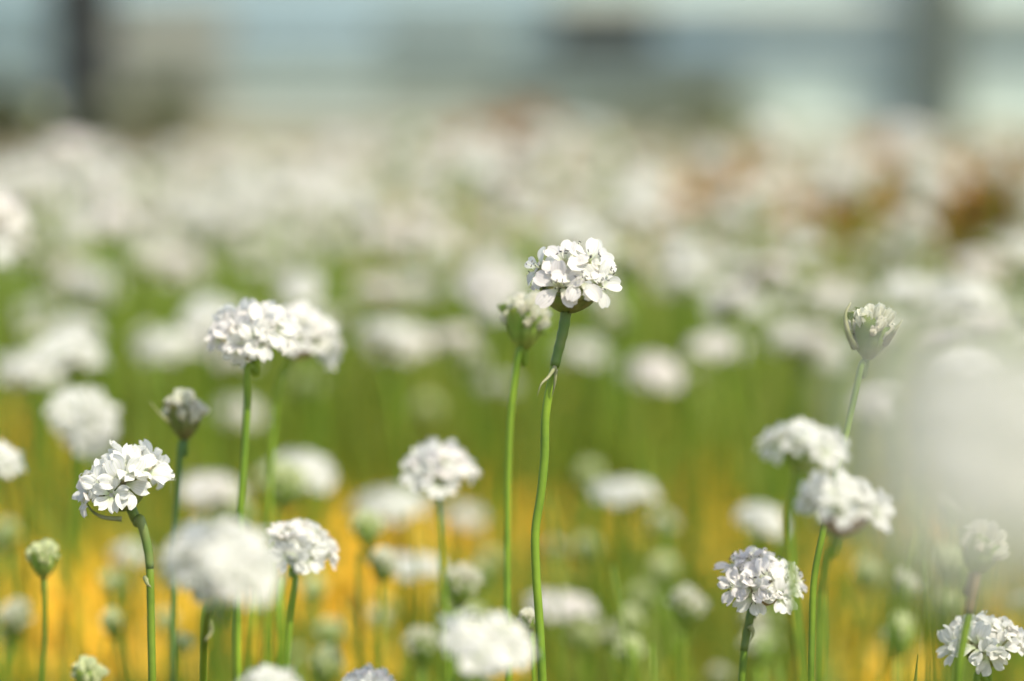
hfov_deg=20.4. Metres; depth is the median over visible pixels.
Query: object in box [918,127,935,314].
thrift flower
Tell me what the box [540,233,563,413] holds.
thrift flower
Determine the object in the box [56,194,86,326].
thrift flower
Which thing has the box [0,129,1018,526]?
thrift flowers
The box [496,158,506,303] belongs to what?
thrift flower
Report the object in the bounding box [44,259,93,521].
thrift flower
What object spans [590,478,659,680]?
thrift flower
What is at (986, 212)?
rust plant
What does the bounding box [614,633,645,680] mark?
thrift bud
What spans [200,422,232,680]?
thrift stalk
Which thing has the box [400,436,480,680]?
thrift flower
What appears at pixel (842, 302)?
thrift flower
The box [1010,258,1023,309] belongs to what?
thrift flower
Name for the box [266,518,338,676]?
thrift flower
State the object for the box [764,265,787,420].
thrift flower
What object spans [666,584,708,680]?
thrift bud
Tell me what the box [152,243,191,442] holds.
thrift flower
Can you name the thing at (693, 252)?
thrift flower
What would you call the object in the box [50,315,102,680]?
thrift flower
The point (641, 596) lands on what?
thrift bud
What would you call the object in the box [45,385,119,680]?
thrift flower
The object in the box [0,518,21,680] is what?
thrift bud
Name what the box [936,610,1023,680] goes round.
thrift flower
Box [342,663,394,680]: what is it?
thrift flower
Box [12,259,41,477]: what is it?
thrift flower
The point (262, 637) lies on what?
thrift stalk
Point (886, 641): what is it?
thrift stalk
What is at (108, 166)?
thrift flower
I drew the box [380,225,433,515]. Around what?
thrift flower
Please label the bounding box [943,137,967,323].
thrift flower
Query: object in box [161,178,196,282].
thrift flower
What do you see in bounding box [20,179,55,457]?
thrift flower
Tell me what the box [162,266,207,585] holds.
thrift flower
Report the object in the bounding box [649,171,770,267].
rust plant
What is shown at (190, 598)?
thrift stalk
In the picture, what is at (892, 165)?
thrift flower
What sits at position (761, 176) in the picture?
thrift bud
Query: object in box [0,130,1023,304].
ground
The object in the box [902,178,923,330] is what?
thrift flower
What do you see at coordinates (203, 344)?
thrift flower
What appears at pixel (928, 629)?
thrift stalk
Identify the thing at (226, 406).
thrift flower
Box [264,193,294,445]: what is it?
thrift flower
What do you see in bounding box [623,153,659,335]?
thrift flower
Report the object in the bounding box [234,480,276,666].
thrift stalk
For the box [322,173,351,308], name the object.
thrift flower
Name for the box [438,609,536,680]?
thrift flower
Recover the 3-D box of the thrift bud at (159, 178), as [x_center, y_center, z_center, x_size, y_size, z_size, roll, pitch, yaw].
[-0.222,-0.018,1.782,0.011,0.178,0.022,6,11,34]
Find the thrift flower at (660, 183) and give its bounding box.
[625,171,676,353]
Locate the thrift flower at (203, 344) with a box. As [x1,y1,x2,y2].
[187,326,218,523]
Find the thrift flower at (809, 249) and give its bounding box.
[782,239,827,544]
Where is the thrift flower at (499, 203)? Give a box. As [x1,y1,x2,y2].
[484,194,515,258]
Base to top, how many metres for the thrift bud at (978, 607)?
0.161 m
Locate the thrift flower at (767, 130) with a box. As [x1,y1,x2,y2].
[734,121,782,400]
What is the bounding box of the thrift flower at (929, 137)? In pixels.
[902,131,936,251]
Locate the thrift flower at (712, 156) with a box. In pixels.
[694,151,732,363]
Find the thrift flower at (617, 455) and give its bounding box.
[609,274,634,541]
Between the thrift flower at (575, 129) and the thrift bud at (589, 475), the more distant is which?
the thrift flower at (575, 129)
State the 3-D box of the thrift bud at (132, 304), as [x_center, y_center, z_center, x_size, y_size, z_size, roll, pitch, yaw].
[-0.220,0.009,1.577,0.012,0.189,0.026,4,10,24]
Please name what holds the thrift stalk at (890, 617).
on the flower bed
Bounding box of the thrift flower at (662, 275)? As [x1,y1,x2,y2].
[653,265,698,560]
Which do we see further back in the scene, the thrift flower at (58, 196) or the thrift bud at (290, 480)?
the thrift flower at (58, 196)
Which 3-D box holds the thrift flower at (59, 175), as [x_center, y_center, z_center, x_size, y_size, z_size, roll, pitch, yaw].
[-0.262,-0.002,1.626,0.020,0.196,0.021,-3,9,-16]
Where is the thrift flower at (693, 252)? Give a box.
[669,238,717,628]
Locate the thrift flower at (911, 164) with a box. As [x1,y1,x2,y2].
[896,156,925,326]
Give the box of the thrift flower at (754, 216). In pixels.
[730,210,765,388]
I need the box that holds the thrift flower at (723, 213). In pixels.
[702,198,742,483]
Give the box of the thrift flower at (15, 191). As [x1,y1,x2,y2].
[0,187,28,312]
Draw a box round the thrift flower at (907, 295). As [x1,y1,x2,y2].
[877,276,935,680]
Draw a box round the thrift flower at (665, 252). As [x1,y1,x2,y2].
[653,242,705,636]
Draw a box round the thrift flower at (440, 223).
[421,215,448,434]
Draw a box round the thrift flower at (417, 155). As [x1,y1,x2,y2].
[405,151,433,322]
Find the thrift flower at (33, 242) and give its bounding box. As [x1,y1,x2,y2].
[10,230,43,571]
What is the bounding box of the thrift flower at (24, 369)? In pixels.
[0,351,60,680]
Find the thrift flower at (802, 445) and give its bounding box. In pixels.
[754,417,849,680]
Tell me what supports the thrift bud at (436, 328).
on the flower bed
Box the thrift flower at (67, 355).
[33,332,107,646]
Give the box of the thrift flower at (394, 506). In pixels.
[351,488,430,680]
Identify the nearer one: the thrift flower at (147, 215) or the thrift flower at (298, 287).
the thrift flower at (298, 287)
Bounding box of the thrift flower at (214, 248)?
[187,239,222,358]
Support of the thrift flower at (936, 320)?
on the flower bed
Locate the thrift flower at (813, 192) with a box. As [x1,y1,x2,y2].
[796,184,835,471]
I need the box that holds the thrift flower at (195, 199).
[176,189,214,464]
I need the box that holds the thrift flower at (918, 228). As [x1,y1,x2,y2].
[898,214,937,333]
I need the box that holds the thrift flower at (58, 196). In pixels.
[34,189,66,430]
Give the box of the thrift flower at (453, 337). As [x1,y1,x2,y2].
[431,326,495,604]
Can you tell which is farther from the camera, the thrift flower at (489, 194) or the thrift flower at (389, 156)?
the thrift flower at (389, 156)
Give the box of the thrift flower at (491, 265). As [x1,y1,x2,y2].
[473,259,520,597]
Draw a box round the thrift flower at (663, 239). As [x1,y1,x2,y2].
[649,233,674,448]
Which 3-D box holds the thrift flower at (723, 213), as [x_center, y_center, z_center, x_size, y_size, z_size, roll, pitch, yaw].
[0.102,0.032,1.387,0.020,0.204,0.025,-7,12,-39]
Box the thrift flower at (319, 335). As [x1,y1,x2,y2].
[263,300,344,665]
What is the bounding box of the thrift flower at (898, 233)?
[885,226,906,450]
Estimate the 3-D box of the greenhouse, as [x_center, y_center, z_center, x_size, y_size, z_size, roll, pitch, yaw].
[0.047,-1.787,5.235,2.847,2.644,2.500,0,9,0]
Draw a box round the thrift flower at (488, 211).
[467,145,495,256]
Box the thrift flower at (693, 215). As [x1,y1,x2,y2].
[674,203,715,538]
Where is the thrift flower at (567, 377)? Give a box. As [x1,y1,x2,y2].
[557,240,585,517]
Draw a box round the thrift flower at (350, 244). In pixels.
[343,236,364,500]
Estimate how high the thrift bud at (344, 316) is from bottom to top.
0.196 m
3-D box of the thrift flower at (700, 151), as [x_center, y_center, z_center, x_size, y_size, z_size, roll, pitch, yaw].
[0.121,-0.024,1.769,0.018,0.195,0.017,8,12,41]
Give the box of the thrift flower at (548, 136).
[529,123,562,395]
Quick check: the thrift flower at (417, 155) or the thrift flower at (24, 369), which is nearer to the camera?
the thrift flower at (24, 369)
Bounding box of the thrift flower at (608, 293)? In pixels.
[582,289,613,594]
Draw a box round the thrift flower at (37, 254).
[12,243,48,502]
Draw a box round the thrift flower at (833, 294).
[812,290,848,473]
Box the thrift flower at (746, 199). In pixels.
[727,185,766,520]
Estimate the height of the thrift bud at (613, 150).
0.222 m
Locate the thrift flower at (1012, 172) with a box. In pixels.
[997,162,1023,307]
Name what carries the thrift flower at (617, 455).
on the flower bed
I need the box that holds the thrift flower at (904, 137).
[885,118,925,308]
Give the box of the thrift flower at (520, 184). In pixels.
[503,174,539,377]
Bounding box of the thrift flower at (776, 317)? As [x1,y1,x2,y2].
[756,309,794,463]
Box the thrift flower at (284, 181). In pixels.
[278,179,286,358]
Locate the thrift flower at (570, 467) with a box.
[558,313,578,528]
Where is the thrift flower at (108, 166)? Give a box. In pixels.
[92,159,125,300]
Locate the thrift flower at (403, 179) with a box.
[364,173,406,374]
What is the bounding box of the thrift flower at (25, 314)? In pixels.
[18,298,60,538]
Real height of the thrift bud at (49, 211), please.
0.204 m
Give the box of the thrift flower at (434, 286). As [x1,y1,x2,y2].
[395,275,444,528]
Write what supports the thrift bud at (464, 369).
on the flower bed
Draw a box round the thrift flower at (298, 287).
[275,270,324,672]
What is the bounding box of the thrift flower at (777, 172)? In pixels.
[765,163,790,372]
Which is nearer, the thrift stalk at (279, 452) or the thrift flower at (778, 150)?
the thrift stalk at (279, 452)
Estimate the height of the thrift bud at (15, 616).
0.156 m
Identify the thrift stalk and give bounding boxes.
[0,563,2,671]
[8,658,9,680]
[23,394,30,680]
[30,440,33,606]
[38,505,82,655]
[59,616,64,680]
[75,452,79,661]
[80,471,83,649]
[87,605,91,655]
[94,551,106,680]
[95,567,129,680]
[100,531,138,666]
[124,496,144,629]
[136,414,147,680]
[176,448,216,680]
[184,429,208,650]
[186,457,191,629]
[199,471,202,628]
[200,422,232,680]
[205,524,222,680]
[214,351,219,646]
[225,604,232,643]
[233,502,275,665]
[233,599,234,680]
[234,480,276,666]
[247,589,256,677]
[249,453,255,669]
[262,607,262,668]
[269,564,290,665]
[270,502,272,666]
[275,578,283,669]
[277,390,284,657]
[283,597,285,644]
[286,356,292,590]
[309,432,329,651]
[342,602,362,667]
[345,360,353,670]
[366,436,374,666]
[397,481,401,655]
[415,529,419,680]
[427,557,438,680]
[444,381,447,569]
[449,543,456,637]
[457,653,458,676]
[473,521,474,680]
[477,389,483,613]
[480,531,497,678]
[480,578,488,601]
[493,505,516,680]
[518,535,556,680]
[528,381,536,667]
[550,451,587,583]
[550,494,560,680]
[556,527,590,680]
[571,530,617,667]
[585,388,626,675]
[593,530,622,680]
[597,383,619,680]
[611,566,632,680]
[632,643,635,680]
[636,579,672,680]
[643,455,650,618]
[644,464,688,680]
[647,423,672,680]
[659,453,666,647]
[702,359,707,644]
[702,385,711,636]
[712,379,721,667]
[744,523,783,680]
[765,460,772,680]
[772,422,774,611]
[775,516,782,680]
[775,536,777,665]
[782,463,788,657]
[797,404,811,623]
[804,542,840,657]
[804,593,808,673]
[826,520,870,680]
[833,334,839,634]
[857,407,861,616]
[878,547,916,680]
[884,588,889,680]
[888,517,897,680]
[925,557,932,680]
[963,576,966,680]
[966,663,968,680]
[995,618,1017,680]
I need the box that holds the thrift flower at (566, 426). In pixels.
[561,280,605,594]
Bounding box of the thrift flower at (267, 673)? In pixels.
[238,664,299,680]
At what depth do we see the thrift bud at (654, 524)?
0.93 m
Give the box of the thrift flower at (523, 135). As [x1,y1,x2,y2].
[512,126,534,255]
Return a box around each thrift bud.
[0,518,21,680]
[0,543,36,680]
[0,598,33,680]
[0,623,6,668]
[16,247,49,616]
[20,224,30,394]
[20,324,71,654]
[25,538,60,680]
[34,97,55,305]
[37,200,61,494]
[70,655,108,680]
[91,232,100,458]
[99,607,126,680]
[101,570,122,678]
[108,194,135,392]
[110,184,138,439]
[116,570,129,678]
[130,251,156,612]
[131,164,155,448]
[133,324,179,672]
[150,170,167,226]
[150,387,209,680]
[155,608,177,680]
[167,363,185,592]
[176,631,193,680]
[191,561,214,680]
[218,504,254,680]
[243,367,260,664]
[249,234,283,583]
[256,466,276,654]
[257,254,302,535]
[259,458,308,668]
[290,370,321,577]
[291,648,305,677]
[299,573,336,680]
[301,218,335,424]
[309,643,343,680]
[312,306,355,651]
[313,617,345,680]
[314,214,351,577]
[339,205,354,349]
[350,508,384,669]
[365,608,388,668]
[366,546,399,669]
[372,173,402,319]
[374,602,393,669]
[396,135,425,303]
[399,182,427,324]
[400,220,445,513]
[401,299,421,634]
[403,626,438,680]
[404,123,436,427]
[413,394,441,629]
[434,173,467,304]
[437,593,473,680]
[438,344,487,680]
[445,563,483,680]
[453,166,468,346]
[457,221,489,500]
[457,360,486,604]
[459,602,485,675]
[471,563,489,680]
[478,549,515,680]
[492,146,516,273]
[497,291,552,680]
[506,224,559,590]
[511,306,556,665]
[515,214,546,494]
[516,607,535,680]
[520,231,556,539]
[534,163,555,339]
[545,539,591,680]
[549,175,559,325]
[565,620,597,680]
[572,534,599,680]
[575,459,602,659]
[589,141,624,339]
[590,272,626,609]
[591,183,609,409]
[593,305,635,680]
[600,623,621,680]
[601,208,615,368]
[602,242,629,607]
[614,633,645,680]
[615,604,643,636]
[622,248,649,680]
[628,583,655,680]
[646,509,682,680]
[648,553,680,680]
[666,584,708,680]
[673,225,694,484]
[684,365,707,680]
[707,664,731,680]
[709,126,737,329]
[739,611,767,680]
[739,627,772,680]
[749,172,766,263]
[764,271,817,669]
[764,611,789,680]
[767,632,781,680]
[808,302,901,680]
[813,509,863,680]
[842,223,894,608]
[847,555,883,680]
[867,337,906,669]
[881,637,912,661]
[882,611,917,680]
[893,568,922,680]
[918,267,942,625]
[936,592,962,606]
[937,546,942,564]
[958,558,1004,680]
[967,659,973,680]
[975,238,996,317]
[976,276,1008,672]
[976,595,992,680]
[990,159,1009,303]
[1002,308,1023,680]
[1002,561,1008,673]
[1007,588,1023,680]
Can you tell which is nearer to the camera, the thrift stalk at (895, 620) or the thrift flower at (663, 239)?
the thrift stalk at (895, 620)
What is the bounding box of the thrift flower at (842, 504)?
[794,468,893,680]
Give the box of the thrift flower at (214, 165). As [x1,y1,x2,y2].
[200,154,234,302]
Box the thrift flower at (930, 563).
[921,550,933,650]
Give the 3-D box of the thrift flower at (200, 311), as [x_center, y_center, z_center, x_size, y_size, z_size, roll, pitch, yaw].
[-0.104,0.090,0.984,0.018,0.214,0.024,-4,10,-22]
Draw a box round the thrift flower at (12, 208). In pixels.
[0,190,32,229]
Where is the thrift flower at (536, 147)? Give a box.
[523,140,555,276]
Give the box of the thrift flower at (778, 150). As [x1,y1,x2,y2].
[765,143,791,308]
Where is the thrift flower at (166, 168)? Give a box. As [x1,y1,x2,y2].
[151,159,186,330]
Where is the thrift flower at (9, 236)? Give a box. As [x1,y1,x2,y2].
[0,221,28,586]
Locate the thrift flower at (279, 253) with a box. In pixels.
[265,242,307,452]
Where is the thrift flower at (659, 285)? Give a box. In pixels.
[653,280,685,466]
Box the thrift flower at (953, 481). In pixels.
[849,305,1023,680]
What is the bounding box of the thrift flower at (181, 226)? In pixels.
[154,216,189,386]
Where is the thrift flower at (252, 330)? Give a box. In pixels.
[204,297,301,680]
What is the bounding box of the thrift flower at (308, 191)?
[285,180,326,449]
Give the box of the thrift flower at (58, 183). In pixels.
[27,181,62,317]
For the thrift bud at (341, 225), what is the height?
0.221 m
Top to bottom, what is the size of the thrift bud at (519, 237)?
0.216 m
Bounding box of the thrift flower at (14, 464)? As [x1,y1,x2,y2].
[0,439,25,478]
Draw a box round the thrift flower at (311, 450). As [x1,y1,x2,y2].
[301,356,313,668]
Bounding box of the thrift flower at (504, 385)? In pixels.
[476,375,518,620]
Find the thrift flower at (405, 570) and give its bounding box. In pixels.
[393,552,445,680]
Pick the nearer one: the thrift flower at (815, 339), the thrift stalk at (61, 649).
the thrift stalk at (61, 649)
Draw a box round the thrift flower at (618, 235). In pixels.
[595,215,635,427]
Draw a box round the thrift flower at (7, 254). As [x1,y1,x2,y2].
[0,242,21,680]
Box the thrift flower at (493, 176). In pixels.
[469,166,503,373]
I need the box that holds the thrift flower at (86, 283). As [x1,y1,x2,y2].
[62,266,120,562]
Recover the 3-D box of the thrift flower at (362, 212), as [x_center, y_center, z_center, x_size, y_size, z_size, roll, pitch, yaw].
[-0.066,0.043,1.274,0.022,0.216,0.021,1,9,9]
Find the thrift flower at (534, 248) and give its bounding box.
[503,239,538,483]
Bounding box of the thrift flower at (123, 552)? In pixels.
[108,542,144,680]
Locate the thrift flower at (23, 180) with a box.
[0,162,54,583]
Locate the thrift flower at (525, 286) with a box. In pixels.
[486,275,531,544]
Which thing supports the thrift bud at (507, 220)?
on the flower bed
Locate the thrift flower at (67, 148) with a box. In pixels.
[41,134,90,530]
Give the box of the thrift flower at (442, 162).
[439,157,456,378]
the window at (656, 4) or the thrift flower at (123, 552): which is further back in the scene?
the window at (656, 4)
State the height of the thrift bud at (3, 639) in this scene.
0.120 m
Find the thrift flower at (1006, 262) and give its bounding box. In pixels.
[995,234,1021,297]
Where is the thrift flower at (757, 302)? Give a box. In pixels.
[706,285,765,667]
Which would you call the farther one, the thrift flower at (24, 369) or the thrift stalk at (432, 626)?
the thrift flower at (24, 369)
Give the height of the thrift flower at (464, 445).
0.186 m
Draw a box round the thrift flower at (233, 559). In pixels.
[158,516,281,680]
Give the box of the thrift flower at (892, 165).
[873,161,906,304]
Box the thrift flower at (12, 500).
[0,358,17,659]
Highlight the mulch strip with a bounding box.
[347,197,1009,327]
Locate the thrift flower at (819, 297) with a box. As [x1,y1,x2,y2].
[772,281,831,508]
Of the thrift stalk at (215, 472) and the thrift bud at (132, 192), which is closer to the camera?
the thrift stalk at (215, 472)
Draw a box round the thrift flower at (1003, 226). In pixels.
[992,176,1022,319]
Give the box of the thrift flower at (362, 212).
[339,197,386,547]
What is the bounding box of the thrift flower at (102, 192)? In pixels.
[82,181,122,596]
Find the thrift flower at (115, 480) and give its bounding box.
[72,439,175,680]
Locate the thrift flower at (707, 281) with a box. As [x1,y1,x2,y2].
[683,273,711,473]
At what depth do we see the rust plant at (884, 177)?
2.31 m
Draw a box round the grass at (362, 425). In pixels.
[0,207,1023,680]
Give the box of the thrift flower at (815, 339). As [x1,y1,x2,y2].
[773,327,838,666]
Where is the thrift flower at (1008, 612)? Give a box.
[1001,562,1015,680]
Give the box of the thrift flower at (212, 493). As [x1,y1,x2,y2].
[181,471,248,680]
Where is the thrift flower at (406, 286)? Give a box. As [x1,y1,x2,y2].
[387,275,426,613]
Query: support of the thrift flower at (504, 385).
on the flower bed
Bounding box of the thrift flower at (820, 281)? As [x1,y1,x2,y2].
[781,268,826,512]
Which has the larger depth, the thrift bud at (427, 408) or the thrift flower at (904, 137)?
the thrift flower at (904, 137)
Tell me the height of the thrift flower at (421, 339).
0.188 m
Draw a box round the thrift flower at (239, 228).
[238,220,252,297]
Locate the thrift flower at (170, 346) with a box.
[133,328,202,674]
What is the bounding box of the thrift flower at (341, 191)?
[320,179,357,381]
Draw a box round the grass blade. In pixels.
[914,654,917,680]
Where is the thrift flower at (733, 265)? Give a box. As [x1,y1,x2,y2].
[716,255,748,549]
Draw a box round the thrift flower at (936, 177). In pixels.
[906,164,957,269]
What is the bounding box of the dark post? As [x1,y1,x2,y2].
[42,0,126,149]
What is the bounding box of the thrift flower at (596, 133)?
[580,123,615,316]
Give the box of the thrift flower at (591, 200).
[586,194,609,224]
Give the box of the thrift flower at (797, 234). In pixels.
[785,227,816,417]
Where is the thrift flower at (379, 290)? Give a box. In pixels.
[353,277,409,605]
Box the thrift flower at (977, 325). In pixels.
[961,318,1003,669]
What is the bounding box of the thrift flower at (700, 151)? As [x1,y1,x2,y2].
[693,146,722,324]
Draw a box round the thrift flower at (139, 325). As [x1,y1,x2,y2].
[119,205,142,446]
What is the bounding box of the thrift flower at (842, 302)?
[826,293,868,603]
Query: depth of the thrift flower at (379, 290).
1.17 m
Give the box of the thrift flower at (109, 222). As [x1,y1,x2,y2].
[83,207,135,608]
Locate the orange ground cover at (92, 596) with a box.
[0,304,1022,680]
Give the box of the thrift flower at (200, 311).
[179,294,233,680]
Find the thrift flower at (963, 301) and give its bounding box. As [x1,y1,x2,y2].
[930,282,997,328]
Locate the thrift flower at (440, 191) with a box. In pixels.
[422,182,463,361]
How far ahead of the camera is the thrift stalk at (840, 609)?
0.83 m
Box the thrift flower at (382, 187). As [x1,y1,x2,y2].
[375,183,398,318]
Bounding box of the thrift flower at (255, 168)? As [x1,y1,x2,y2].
[249,162,266,378]
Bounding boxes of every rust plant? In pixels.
[431,103,563,202]
[489,184,661,275]
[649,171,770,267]
[662,151,890,290]
[782,130,942,281]
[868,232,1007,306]
[874,143,1023,329]
[952,132,1023,260]
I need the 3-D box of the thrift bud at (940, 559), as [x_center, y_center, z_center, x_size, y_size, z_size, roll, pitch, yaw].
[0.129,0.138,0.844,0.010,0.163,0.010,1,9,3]
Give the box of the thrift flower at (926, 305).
[914,282,946,570]
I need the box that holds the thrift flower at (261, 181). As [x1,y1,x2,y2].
[241,174,272,437]
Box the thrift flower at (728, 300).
[702,285,771,680]
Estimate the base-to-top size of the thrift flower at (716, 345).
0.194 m
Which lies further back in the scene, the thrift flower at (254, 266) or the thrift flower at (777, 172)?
the thrift flower at (777, 172)
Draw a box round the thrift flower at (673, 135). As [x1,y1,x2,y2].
[658,128,687,299]
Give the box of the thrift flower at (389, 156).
[377,149,401,323]
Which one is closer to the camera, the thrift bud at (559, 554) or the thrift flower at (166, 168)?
the thrift bud at (559, 554)
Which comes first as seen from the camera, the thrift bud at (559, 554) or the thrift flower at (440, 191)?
the thrift bud at (559, 554)
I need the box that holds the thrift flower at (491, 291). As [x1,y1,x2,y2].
[455,262,522,680]
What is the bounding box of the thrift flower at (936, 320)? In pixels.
[914,312,957,646]
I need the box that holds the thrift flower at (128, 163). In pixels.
[110,157,136,396]
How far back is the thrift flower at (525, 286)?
1.15 m
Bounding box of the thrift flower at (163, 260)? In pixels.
[129,251,196,532]
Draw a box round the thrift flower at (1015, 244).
[995,234,1023,588]
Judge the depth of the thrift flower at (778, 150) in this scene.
1.84 m
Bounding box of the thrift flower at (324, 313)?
[310,308,333,577]
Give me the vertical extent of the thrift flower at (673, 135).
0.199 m
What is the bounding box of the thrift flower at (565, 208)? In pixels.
[558,203,588,406]
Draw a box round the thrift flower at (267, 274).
[231,183,270,375]
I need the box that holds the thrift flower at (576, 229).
[537,212,603,680]
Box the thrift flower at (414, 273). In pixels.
[400,219,415,327]
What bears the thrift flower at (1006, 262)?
on the flower bed
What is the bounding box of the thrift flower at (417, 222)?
[395,210,437,555]
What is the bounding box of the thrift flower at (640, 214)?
[623,203,661,479]
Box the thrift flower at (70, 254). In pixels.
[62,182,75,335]
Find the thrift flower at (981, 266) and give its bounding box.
[952,252,1005,617]
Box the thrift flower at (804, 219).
[783,209,825,428]
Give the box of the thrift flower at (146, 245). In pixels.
[125,238,172,497]
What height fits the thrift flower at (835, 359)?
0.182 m
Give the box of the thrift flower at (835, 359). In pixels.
[811,347,858,596]
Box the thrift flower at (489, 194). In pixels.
[461,186,499,492]
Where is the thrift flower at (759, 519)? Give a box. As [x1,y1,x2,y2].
[736,502,784,548]
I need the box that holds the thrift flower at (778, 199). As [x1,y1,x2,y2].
[755,195,781,258]
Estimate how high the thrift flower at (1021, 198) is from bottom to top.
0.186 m
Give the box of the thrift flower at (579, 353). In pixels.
[561,338,607,623]
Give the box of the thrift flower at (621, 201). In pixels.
[606,192,648,559]
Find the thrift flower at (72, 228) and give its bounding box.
[58,216,99,544]
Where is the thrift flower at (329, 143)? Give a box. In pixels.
[320,134,360,349]
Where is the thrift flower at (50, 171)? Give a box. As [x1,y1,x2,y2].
[18,161,65,458]
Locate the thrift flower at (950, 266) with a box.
[947,257,973,320]
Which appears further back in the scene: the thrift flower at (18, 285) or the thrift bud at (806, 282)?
the thrift flower at (18, 285)
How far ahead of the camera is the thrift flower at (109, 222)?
1.12 m
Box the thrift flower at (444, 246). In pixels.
[426,235,464,533]
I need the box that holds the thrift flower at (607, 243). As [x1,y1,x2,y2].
[574,234,614,680]
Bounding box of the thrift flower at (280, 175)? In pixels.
[265,169,295,243]
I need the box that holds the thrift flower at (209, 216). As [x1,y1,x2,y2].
[184,204,229,511]
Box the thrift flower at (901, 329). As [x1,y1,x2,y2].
[851,320,909,645]
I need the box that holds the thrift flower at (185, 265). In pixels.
[163,252,206,532]
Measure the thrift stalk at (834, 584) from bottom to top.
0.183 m
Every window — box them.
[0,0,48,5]
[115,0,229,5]
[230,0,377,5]
[378,0,508,5]
[509,0,551,5]
[552,4,655,5]
[656,4,738,5]
[739,4,917,5]
[966,4,1023,5]
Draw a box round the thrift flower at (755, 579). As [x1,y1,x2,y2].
[712,545,807,680]
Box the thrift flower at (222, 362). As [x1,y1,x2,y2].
[215,351,258,674]
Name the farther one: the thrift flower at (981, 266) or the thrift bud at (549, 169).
the thrift bud at (549, 169)
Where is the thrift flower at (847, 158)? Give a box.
[835,153,861,273]
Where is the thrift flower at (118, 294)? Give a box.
[116,199,138,385]
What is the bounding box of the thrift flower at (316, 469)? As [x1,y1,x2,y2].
[274,450,334,680]
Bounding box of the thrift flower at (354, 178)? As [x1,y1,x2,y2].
[329,176,370,302]
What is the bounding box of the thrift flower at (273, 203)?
[258,192,291,413]
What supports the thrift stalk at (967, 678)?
on the flower bed
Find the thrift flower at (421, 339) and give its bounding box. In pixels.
[365,323,434,670]
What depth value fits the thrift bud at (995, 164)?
1.84 m
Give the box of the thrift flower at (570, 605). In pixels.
[526,591,597,680]
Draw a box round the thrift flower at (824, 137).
[804,130,835,319]
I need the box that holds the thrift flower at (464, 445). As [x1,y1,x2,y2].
[454,276,472,562]
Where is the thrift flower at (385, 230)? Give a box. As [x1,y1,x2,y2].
[372,222,403,434]
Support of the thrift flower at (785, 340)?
on the flower bed
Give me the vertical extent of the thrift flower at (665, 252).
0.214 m
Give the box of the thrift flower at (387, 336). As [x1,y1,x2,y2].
[354,318,414,680]
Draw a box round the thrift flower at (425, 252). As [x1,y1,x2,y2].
[399,241,434,454]
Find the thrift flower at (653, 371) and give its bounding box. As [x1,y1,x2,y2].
[620,354,681,677]
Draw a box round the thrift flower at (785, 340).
[764,325,812,612]
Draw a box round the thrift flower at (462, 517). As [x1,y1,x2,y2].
[442,504,485,674]
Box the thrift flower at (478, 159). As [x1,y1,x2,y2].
[456,143,500,424]
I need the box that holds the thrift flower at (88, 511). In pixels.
[57,369,91,641]
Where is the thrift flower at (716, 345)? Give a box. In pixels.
[685,331,751,664]
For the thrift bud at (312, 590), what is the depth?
0.86 m
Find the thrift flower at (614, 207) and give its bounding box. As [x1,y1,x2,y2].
[601,160,631,352]
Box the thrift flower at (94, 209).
[83,199,124,401]
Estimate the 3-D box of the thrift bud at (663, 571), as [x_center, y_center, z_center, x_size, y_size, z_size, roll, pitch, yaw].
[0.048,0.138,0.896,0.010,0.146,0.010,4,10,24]
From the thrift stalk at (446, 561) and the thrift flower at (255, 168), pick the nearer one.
the thrift stalk at (446, 561)
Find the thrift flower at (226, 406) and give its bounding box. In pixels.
[214,399,260,672]
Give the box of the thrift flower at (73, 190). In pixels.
[48,185,97,343]
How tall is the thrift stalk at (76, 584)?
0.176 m
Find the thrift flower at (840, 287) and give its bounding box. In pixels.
[825,279,867,425]
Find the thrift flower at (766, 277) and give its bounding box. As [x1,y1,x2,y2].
[739,257,790,680]
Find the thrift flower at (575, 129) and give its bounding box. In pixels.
[558,121,587,179]
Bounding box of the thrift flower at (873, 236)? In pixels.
[852,162,879,446]
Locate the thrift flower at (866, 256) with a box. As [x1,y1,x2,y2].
[846,247,885,453]
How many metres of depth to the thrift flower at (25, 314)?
1.21 m
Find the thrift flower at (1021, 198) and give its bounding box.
[1010,191,1023,330]
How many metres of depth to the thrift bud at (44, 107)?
1.60 m
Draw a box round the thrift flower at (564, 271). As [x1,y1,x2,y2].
[524,237,621,680]
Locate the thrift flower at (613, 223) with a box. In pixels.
[587,214,631,401]
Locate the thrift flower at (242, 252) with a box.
[241,204,257,500]
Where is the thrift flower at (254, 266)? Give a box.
[242,259,280,528]
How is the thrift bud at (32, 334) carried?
on the flower bed
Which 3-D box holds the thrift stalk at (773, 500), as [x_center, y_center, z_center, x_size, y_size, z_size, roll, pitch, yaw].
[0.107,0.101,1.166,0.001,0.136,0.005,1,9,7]
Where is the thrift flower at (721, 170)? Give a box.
[699,160,743,362]
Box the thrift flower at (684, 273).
[666,262,709,589]
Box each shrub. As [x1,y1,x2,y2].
[0,77,52,153]
[86,62,228,152]
[562,67,789,145]
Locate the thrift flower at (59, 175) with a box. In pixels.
[45,166,67,387]
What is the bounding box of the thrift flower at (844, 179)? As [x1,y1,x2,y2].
[817,161,872,282]
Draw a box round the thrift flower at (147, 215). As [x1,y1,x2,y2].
[116,200,169,444]
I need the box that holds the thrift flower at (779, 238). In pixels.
[753,229,795,470]
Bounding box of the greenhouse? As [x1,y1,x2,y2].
[0,0,1023,135]
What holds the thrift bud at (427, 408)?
on the flower bed
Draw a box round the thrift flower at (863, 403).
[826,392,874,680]

